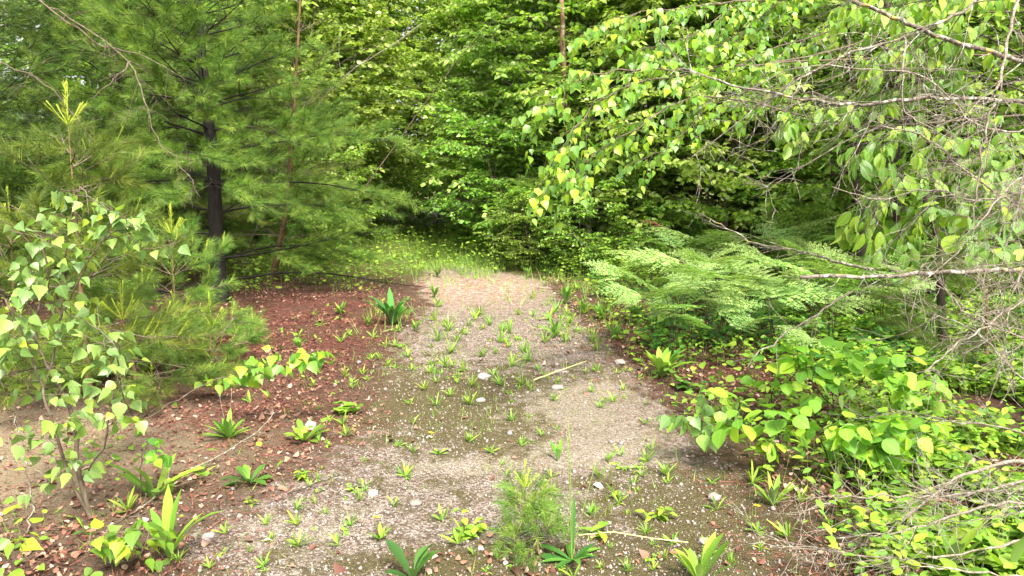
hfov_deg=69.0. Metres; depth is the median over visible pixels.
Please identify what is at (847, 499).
rosette
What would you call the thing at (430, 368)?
grass tuft
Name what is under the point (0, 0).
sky
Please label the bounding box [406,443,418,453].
rosette
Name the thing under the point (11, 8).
pine tree
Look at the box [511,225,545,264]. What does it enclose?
leafy sapling
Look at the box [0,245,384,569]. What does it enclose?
weeds
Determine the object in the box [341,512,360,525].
grass tuft
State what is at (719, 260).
bracken fern
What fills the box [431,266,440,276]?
tall herb
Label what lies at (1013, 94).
birch tree
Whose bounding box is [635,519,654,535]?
grass tuft
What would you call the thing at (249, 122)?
pine tree
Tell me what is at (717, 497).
stone
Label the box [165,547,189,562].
grass tuft
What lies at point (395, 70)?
maple tree
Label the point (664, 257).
bracken fern
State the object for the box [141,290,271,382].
pine sapling
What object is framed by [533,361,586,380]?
stick
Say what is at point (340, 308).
tall herb
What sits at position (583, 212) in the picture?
leafy shrub
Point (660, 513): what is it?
trifoliate seedling
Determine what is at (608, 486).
yellow flower
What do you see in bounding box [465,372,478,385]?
grass tuft
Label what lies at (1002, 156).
thicket bush
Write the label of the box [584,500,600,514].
grass tuft
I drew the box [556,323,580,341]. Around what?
grass tuft
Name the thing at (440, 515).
rosette
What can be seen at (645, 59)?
birch tree
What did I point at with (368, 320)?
tall herb
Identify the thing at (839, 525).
rosette
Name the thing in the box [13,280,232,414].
pine sapling
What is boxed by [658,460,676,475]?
rosette
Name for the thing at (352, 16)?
thicket bush
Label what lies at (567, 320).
grass tuft
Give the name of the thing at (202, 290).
pine sapling
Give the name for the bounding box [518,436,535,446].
grass tuft
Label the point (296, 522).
rosette
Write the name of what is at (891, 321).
pine sapling
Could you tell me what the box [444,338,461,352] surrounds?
grass tuft
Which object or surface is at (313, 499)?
grass tuft
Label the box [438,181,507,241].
leafy shrub
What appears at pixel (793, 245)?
bracken fern
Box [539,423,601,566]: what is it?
grassy herb
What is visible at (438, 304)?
grass tuft
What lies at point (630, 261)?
bracken fern
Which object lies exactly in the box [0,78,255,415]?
pine sapling
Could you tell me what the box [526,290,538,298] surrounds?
grass tuft
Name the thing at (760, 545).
grass tuft
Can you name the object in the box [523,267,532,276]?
tall herb
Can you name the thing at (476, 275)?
grass
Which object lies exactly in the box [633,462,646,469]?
tiny seedling
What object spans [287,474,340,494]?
stick
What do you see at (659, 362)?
broad leaf herb
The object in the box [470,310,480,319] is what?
grass tuft
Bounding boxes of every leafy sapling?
[445,221,461,239]
[469,226,484,247]
[480,219,503,255]
[510,225,528,255]
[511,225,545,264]
[539,234,569,264]
[550,224,596,275]
[575,229,615,265]
[598,233,628,281]
[598,239,627,280]
[618,246,662,287]
[631,241,675,282]
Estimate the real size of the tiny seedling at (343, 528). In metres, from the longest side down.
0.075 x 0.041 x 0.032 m
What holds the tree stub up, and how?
on the ground at (414, 518)
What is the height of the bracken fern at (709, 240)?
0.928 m
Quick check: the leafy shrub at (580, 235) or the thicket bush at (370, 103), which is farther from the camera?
the thicket bush at (370, 103)
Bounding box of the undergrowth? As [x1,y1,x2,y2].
[589,294,1023,575]
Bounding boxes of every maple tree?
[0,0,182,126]
[304,2,460,144]
[352,2,477,156]
[385,0,513,209]
[464,0,745,247]
[577,0,877,256]
[654,6,878,253]
[717,0,1021,267]
[736,0,1023,297]
[790,0,1023,207]
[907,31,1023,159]
[983,0,1023,203]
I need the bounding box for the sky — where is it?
[0,0,1022,176]
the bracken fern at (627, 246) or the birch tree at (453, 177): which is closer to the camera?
the bracken fern at (627, 246)
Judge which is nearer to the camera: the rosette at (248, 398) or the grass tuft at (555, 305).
the rosette at (248, 398)
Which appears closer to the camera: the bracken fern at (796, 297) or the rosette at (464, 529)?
the rosette at (464, 529)
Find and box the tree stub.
[575,160,595,262]
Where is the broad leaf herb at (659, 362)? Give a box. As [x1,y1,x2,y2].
[644,344,698,377]
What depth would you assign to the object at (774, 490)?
3.45 m
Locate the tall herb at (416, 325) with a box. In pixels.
[410,319,421,330]
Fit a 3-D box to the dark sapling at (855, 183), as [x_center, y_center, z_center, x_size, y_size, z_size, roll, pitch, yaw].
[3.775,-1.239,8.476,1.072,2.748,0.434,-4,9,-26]
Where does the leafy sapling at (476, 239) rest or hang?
on the ground at (414, 518)
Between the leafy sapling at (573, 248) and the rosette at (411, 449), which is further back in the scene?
the leafy sapling at (573, 248)
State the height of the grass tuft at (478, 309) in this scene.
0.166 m
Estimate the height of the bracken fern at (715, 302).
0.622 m
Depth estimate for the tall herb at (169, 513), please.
2.94 m
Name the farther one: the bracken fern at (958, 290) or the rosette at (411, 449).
the bracken fern at (958, 290)
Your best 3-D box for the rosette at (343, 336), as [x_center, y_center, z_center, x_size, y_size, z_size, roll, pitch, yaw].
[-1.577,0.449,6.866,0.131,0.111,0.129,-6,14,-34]
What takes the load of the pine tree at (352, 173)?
on the ground at (414, 518)
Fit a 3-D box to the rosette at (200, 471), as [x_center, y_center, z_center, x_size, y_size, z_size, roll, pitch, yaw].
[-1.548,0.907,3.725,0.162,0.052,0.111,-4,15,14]
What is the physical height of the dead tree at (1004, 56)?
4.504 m
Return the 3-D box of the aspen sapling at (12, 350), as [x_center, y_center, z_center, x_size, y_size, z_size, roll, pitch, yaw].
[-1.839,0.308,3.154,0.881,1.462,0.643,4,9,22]
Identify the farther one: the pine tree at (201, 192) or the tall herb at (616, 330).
the pine tree at (201, 192)
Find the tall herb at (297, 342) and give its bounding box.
[289,337,305,347]
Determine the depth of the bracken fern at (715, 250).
8.57 m
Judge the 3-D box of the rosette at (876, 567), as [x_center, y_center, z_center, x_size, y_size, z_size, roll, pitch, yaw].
[1.435,1.044,2.880,0.150,0.129,0.153,-1,28,-6]
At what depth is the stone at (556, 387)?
5.26 m
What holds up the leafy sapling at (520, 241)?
on the ground at (414, 518)
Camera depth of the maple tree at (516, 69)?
11.88 m
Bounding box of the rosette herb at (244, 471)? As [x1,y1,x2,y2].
[220,463,273,485]
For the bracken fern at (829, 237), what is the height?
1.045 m
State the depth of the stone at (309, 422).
4.49 m
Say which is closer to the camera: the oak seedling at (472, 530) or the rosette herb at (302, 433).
the oak seedling at (472, 530)
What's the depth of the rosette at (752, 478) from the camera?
3.73 m
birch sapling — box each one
[0,502,43,575]
[79,518,177,575]
[91,325,160,453]
[130,345,335,429]
[133,437,171,496]
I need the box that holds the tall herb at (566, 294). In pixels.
[557,283,574,303]
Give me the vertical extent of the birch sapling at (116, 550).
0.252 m
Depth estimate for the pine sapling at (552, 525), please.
2.97 m
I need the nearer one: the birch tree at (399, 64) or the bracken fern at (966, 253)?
the bracken fern at (966, 253)
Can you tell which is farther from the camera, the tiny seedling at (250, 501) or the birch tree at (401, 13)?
the birch tree at (401, 13)
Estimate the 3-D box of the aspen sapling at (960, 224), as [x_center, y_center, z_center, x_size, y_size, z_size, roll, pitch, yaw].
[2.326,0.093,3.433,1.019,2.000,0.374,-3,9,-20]
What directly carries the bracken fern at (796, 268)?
on the ground at (414, 518)
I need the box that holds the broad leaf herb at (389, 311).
[363,287,418,325]
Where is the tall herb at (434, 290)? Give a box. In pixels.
[428,284,440,297]
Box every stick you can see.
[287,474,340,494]
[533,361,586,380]
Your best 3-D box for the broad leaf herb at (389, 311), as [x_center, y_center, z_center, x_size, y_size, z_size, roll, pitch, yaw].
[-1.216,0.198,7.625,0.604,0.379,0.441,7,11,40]
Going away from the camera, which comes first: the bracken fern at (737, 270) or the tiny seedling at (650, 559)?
the tiny seedling at (650, 559)
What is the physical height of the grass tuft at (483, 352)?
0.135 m
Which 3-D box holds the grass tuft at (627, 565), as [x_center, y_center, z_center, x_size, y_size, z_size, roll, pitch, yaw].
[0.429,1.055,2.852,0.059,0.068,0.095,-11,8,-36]
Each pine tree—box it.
[0,0,186,307]
[0,0,195,265]
[0,0,309,268]
[0,0,431,307]
[0,98,24,249]
[11,0,367,283]
[23,0,358,255]
[156,0,368,245]
[187,0,364,283]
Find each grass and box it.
[24,224,1021,344]
[55,281,930,575]
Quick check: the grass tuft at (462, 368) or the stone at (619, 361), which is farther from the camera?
the stone at (619, 361)
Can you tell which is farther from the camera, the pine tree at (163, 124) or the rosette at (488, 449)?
the pine tree at (163, 124)
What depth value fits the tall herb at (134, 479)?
3.47 m
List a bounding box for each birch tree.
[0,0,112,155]
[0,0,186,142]
[165,0,419,227]
[222,0,440,225]
[305,0,460,220]
[426,0,653,254]
[426,2,657,205]
[427,1,624,231]
[507,0,1023,234]
[542,12,793,199]
[544,0,584,260]
[676,24,949,241]
[686,0,1023,319]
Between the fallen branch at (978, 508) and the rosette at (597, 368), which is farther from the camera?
the rosette at (597, 368)
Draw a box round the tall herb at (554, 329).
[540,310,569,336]
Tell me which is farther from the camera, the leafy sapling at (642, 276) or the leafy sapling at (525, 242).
the leafy sapling at (525, 242)
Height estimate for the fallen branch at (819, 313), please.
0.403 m
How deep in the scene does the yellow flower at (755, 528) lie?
3.22 m
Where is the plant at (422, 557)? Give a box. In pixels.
[384,539,438,575]
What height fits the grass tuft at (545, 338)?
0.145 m
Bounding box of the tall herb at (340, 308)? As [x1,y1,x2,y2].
[335,300,346,314]
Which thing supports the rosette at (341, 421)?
on the ground at (414, 518)
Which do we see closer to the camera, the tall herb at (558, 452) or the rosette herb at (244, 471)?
the rosette herb at (244, 471)
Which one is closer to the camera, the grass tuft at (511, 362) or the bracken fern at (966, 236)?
the grass tuft at (511, 362)
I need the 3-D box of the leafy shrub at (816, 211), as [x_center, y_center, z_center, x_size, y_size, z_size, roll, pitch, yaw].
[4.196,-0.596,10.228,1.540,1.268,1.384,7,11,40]
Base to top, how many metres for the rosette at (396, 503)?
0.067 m
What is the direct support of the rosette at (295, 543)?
on the ground at (414, 518)
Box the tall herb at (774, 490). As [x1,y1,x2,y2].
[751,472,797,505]
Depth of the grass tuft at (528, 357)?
6.07 m
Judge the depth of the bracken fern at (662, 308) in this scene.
6.14 m
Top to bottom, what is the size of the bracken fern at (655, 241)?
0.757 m
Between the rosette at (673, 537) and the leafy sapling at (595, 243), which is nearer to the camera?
the rosette at (673, 537)
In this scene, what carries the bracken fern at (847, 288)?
on the ground at (414, 518)
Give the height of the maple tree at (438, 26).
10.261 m
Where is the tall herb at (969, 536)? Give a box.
[902,517,987,571]
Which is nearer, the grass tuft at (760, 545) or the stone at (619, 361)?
the grass tuft at (760, 545)
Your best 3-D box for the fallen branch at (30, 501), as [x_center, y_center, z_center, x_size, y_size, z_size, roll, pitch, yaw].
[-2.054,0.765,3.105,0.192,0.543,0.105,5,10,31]
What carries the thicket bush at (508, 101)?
on the ground at (414, 518)
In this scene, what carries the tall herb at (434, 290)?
on the ground at (414, 518)
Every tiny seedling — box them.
[244,496,257,505]
[340,523,349,535]
[346,483,362,492]
[554,564,565,573]
[615,462,630,469]
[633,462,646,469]
[645,553,659,563]
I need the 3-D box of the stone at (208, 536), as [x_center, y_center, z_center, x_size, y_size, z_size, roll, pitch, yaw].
[-1.256,1.028,3.077,0.052,0.035,0.056,-2,9,-12]
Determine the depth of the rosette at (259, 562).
2.88 m
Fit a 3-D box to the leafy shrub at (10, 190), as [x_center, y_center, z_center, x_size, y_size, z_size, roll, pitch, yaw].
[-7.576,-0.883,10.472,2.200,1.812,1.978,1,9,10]
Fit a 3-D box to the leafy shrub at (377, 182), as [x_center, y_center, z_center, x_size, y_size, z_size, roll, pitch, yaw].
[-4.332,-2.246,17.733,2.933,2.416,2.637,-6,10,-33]
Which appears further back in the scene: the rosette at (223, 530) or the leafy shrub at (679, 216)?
the leafy shrub at (679, 216)
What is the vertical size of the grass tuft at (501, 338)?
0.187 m
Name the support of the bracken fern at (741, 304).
on the ground at (414, 518)
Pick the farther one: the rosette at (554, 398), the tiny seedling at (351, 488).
the rosette at (554, 398)
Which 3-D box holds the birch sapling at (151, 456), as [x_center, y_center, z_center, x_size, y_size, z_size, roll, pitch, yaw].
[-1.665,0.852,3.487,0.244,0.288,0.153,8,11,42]
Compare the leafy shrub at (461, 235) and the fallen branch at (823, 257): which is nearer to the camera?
the fallen branch at (823, 257)
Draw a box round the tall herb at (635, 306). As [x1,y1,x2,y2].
[627,302,645,317]
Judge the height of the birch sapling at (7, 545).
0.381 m
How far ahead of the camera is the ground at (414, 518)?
4.13 m
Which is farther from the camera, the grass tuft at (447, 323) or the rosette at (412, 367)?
the grass tuft at (447, 323)
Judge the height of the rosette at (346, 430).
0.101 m
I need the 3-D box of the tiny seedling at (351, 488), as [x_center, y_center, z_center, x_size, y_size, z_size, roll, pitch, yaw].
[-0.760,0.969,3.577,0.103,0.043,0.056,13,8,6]
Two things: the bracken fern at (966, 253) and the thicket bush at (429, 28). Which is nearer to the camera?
the bracken fern at (966, 253)
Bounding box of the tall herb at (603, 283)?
[595,280,613,293]
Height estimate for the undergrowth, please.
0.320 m
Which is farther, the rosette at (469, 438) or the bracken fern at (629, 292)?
the bracken fern at (629, 292)
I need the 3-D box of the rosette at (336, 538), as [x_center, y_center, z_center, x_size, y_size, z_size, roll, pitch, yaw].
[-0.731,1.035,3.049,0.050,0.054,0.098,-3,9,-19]
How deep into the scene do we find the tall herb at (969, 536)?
2.83 m
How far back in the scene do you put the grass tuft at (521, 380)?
5.30 m
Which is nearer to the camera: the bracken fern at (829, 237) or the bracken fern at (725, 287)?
the bracken fern at (725, 287)
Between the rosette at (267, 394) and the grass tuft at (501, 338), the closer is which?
the rosette at (267, 394)
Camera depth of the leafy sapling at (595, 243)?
11.74 m
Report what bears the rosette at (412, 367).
on the ground at (414, 518)
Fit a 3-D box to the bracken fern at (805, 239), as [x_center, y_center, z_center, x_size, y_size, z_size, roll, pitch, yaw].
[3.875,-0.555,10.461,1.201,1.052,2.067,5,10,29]
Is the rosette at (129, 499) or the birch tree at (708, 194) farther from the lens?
the birch tree at (708, 194)
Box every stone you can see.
[201,531,214,540]
[304,419,316,429]
[368,489,378,496]
[409,498,422,506]
[475,397,485,402]
[477,373,491,379]
[551,385,564,389]
[554,369,569,372]
[613,359,625,364]
[697,537,706,544]
[708,492,721,501]
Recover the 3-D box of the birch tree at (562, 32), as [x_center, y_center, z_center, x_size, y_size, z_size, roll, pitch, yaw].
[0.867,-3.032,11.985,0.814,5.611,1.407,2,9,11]
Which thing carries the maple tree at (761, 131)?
on the ground at (414, 518)
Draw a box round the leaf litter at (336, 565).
[0,261,1023,575]
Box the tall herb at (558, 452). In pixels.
[550,438,563,460]
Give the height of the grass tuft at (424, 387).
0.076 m
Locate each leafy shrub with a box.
[0,177,62,274]
[260,169,360,247]
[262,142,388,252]
[310,150,389,237]
[340,134,443,235]
[386,134,491,234]
[421,101,593,261]
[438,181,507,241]
[472,181,582,268]
[522,166,655,273]
[631,196,714,267]
[761,198,864,285]
[834,150,1022,286]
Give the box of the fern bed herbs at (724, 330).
[582,258,1023,383]
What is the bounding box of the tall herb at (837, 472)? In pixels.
[817,458,855,483]
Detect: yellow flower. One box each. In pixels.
[366,515,391,539]
[429,431,447,454]
[606,462,623,495]
[745,504,768,534]
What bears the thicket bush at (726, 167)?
on the ground at (414, 518)
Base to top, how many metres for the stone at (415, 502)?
0.026 m
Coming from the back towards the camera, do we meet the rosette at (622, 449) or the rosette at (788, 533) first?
the rosette at (622, 449)
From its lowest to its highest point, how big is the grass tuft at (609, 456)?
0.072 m
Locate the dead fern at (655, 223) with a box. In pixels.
[641,220,671,296]
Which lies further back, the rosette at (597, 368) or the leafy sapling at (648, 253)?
the leafy sapling at (648, 253)
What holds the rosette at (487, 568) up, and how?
on the ground at (414, 518)
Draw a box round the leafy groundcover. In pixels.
[576,272,1023,575]
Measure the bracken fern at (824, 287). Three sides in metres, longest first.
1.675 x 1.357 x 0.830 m
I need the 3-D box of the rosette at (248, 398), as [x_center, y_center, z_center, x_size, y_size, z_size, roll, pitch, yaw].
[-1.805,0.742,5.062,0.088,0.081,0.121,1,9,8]
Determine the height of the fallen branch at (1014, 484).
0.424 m
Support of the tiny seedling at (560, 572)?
on the ground at (414, 518)
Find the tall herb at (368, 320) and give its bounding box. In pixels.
[362,315,374,325]
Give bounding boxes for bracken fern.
[581,239,657,269]
[581,253,690,317]
[592,282,681,332]
[595,260,772,353]
[603,249,724,302]
[609,247,756,325]
[610,244,767,315]
[635,226,744,280]
[640,231,746,287]
[647,296,766,356]
[660,267,849,351]
[663,313,783,365]
[665,233,795,293]
[667,254,802,330]
[673,272,817,338]
[674,247,757,313]
[693,226,807,259]
[700,278,837,354]
[703,216,837,274]
[707,257,830,315]
[719,242,878,325]
[725,264,820,337]
[737,255,891,337]
[739,223,904,285]
[752,208,835,282]
[752,293,884,343]
[771,233,847,303]
[772,235,932,321]
[777,256,898,315]
[788,249,961,333]
[794,247,909,310]
[796,240,963,323]
[806,228,945,283]
[857,227,1003,310]
[861,264,994,331]
[922,241,1023,309]
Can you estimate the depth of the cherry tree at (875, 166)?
3.88 m
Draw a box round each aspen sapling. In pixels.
[0,186,190,519]
[655,385,749,454]
[918,201,1023,269]
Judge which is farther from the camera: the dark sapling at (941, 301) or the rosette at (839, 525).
the dark sapling at (941, 301)
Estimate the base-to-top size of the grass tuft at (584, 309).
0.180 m
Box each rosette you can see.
[72,516,103,534]
[108,486,137,512]
[132,428,146,436]
[192,462,214,474]
[199,555,215,571]
[211,520,232,533]
[241,390,252,402]
[254,552,269,568]
[260,389,270,397]
[283,510,302,529]
[287,528,313,546]
[328,532,338,544]
[333,412,347,424]
[335,332,345,341]
[338,424,358,436]
[352,477,371,487]
[357,365,367,374]
[387,494,400,506]
[395,462,413,479]
[401,347,411,355]
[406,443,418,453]
[407,363,419,370]
[432,504,446,520]
[438,527,470,544]
[445,518,479,539]
[447,357,456,366]
[461,390,478,404]
[465,431,479,442]
[481,564,491,575]
[484,445,501,452]
[506,408,518,420]
[542,468,561,477]
[550,392,560,400]
[558,565,580,575]
[591,463,607,477]
[592,362,605,371]
[606,390,617,402]
[610,492,627,506]
[614,445,625,455]
[637,449,656,461]
[648,559,657,570]
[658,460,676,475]
[660,472,673,483]
[663,532,677,545]
[702,496,729,511]
[703,474,721,483]
[746,461,765,483]
[766,514,797,540]
[795,485,812,502]
[825,513,846,532]
[830,490,860,506]
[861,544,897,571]
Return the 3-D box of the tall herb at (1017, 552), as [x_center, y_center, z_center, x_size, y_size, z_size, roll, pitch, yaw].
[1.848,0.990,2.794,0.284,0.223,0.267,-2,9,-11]
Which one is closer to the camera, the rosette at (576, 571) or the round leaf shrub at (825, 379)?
the rosette at (576, 571)
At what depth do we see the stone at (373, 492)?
3.56 m
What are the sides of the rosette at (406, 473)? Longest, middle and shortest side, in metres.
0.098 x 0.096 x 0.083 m
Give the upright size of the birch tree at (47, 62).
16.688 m
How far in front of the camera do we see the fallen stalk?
3.11 m
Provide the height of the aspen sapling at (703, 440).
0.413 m
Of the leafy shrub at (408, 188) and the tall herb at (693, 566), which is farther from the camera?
the leafy shrub at (408, 188)
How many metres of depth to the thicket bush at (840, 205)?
11.89 m
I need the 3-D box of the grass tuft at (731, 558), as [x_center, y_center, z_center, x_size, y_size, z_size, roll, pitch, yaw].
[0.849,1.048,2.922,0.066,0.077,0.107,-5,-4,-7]
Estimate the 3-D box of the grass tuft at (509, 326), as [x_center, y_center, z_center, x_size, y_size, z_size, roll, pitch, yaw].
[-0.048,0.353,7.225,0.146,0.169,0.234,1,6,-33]
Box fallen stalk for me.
[579,531,687,542]
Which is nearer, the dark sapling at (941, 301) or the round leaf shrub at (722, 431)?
the round leaf shrub at (722, 431)
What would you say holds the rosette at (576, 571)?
on the ground at (414, 518)
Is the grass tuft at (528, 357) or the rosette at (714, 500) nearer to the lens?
the rosette at (714, 500)
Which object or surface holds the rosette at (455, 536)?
on the ground at (414, 518)
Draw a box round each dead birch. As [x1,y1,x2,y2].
[236,7,429,275]
[343,11,510,220]
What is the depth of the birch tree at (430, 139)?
15.89 m
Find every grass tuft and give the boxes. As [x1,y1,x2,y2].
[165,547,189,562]
[257,514,272,524]
[291,494,305,509]
[309,492,317,503]
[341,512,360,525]
[348,486,367,500]
[416,381,429,389]
[425,364,434,373]
[426,306,437,320]
[429,392,446,406]
[430,325,447,341]
[432,315,455,330]
[432,352,452,367]
[433,295,446,306]
[442,387,456,395]
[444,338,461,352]
[449,330,462,341]
[457,362,464,371]
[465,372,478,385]
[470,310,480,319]
[474,302,487,314]
[477,346,492,356]
[481,313,497,325]
[489,371,509,385]
[492,327,509,342]
[503,318,514,333]
[505,353,525,366]
[510,370,525,384]
[513,338,527,352]
[515,343,536,361]
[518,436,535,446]
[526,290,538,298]
[535,327,552,342]
[540,308,553,319]
[547,299,562,311]
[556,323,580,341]
[565,315,571,325]
[580,301,592,313]
[584,325,601,341]
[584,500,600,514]
[591,338,604,350]
[594,398,605,407]
[605,450,618,460]
[617,557,635,572]
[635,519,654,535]
[657,548,670,559]
[723,549,739,564]
[752,540,767,551]
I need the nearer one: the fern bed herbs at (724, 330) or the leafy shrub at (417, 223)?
the fern bed herbs at (724, 330)
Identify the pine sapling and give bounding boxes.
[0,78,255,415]
[0,186,166,393]
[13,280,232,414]
[90,203,272,348]
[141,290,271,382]
[485,459,592,571]
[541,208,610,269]
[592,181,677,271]
[861,241,1023,398]
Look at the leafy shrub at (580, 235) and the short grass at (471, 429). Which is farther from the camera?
the leafy shrub at (580, 235)
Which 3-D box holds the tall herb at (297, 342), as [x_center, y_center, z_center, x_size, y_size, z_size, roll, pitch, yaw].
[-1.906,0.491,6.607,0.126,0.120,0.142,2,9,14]
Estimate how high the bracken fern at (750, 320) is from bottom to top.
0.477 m
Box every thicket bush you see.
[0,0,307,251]
[149,0,457,245]
[155,0,438,232]
[242,0,434,226]
[327,0,505,224]
[374,0,595,238]
[402,5,567,211]
[410,0,694,244]
[496,0,785,263]
[522,0,896,258]
[553,0,951,254]
[675,0,1023,253]
[832,13,1023,258]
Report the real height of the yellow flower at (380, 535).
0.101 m
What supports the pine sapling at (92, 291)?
on the ground at (414, 518)
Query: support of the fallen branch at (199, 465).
on the ground at (414, 518)
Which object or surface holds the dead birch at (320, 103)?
on the ground at (414, 518)
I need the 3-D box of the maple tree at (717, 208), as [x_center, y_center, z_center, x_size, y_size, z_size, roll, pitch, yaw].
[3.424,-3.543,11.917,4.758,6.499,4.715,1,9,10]
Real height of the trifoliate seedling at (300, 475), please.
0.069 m
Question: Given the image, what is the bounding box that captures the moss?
[133,316,860,575]
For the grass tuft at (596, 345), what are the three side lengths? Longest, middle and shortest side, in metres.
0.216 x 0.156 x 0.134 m
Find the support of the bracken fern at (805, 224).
on the ground at (414, 518)
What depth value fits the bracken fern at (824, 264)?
6.80 m
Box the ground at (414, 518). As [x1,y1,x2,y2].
[0,180,1023,575]
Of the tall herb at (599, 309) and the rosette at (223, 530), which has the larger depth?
the tall herb at (599, 309)
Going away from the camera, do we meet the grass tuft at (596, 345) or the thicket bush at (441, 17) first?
the grass tuft at (596, 345)
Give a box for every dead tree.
[0,0,208,208]
[658,0,1023,416]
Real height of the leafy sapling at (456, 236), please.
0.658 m
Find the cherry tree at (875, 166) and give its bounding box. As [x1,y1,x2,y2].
[774,0,1023,285]
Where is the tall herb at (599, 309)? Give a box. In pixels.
[589,302,609,318]
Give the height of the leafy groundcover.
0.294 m
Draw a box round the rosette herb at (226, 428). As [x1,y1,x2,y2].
[202,387,251,437]
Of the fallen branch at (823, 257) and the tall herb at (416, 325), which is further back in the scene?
the tall herb at (416, 325)
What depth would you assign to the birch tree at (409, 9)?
19.65 m
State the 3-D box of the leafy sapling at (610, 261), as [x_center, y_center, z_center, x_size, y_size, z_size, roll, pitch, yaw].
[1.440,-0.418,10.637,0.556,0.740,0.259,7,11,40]
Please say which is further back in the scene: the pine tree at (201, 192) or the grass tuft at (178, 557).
the pine tree at (201, 192)
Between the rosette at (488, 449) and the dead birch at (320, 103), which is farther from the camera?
the dead birch at (320, 103)
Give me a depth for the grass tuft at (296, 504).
3.35 m
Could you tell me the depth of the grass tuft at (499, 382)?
5.31 m
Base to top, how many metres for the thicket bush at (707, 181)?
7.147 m
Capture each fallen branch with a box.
[0,408,43,532]
[104,406,277,531]
[678,197,874,273]
[700,496,1019,575]
[733,290,853,368]
[757,426,1023,534]
[793,436,1023,573]
[812,449,1023,575]
[821,365,1023,444]
[850,283,1023,428]
[853,503,1021,575]
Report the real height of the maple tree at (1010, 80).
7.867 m
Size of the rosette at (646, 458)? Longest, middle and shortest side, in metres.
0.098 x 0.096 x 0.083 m
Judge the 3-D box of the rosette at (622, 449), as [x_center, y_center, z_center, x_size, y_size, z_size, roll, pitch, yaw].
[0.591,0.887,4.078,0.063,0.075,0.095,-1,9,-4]
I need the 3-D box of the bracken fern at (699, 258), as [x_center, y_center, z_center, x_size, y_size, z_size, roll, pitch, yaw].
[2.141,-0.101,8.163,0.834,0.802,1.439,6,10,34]
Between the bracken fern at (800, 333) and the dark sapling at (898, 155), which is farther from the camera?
the dark sapling at (898, 155)
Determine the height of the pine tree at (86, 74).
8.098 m
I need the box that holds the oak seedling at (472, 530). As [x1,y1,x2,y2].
[451,508,486,539]
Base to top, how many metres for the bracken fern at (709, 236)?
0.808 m
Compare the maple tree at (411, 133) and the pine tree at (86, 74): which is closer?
the pine tree at (86, 74)
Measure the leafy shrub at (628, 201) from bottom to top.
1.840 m
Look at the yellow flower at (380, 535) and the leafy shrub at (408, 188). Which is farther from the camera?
the leafy shrub at (408, 188)
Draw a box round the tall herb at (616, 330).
[607,323,622,339]
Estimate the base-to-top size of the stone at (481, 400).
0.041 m
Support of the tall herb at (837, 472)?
on the ground at (414, 518)
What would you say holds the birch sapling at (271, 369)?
on the ground at (414, 518)
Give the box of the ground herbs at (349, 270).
[186,214,1023,295]
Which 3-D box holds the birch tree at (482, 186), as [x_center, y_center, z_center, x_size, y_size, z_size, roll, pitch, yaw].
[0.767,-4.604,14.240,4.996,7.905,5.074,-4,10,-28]
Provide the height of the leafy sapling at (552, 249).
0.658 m
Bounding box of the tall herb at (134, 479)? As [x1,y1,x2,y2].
[105,453,203,500]
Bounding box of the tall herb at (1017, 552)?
[963,527,1023,575]
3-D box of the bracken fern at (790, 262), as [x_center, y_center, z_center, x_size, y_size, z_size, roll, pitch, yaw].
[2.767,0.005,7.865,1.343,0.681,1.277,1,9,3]
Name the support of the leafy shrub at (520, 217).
on the ground at (414, 518)
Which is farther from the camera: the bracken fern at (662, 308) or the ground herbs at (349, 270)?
the ground herbs at (349, 270)
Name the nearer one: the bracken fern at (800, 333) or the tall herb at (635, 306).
the bracken fern at (800, 333)
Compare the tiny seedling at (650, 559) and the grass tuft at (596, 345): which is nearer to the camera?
the tiny seedling at (650, 559)
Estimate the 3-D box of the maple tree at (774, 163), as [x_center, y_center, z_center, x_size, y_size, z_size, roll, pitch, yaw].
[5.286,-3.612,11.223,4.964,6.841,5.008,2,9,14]
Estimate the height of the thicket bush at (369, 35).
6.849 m
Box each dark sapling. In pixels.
[817,55,863,260]
[852,0,926,256]
[883,0,947,341]
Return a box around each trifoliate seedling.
[292,470,310,480]
[333,401,363,413]
[580,521,608,541]
[635,506,678,521]
[674,374,707,389]
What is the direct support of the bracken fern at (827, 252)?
on the ground at (414, 518)
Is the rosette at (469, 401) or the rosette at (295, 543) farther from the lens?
the rosette at (469, 401)
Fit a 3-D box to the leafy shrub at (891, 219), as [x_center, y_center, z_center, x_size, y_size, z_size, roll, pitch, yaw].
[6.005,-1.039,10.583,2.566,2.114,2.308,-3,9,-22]
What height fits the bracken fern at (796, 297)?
0.809 m
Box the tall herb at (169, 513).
[137,484,223,557]
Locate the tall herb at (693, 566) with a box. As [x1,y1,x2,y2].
[670,532,733,575]
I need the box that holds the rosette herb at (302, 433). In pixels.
[284,419,329,442]
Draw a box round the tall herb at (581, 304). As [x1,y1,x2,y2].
[575,297,586,313]
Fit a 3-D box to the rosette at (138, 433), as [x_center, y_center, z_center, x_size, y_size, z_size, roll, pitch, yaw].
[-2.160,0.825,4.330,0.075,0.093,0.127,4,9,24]
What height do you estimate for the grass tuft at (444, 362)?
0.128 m
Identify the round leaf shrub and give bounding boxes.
[710,387,813,470]
[741,333,841,419]
[780,326,905,422]
[798,411,910,478]
[854,395,952,472]
[864,347,960,416]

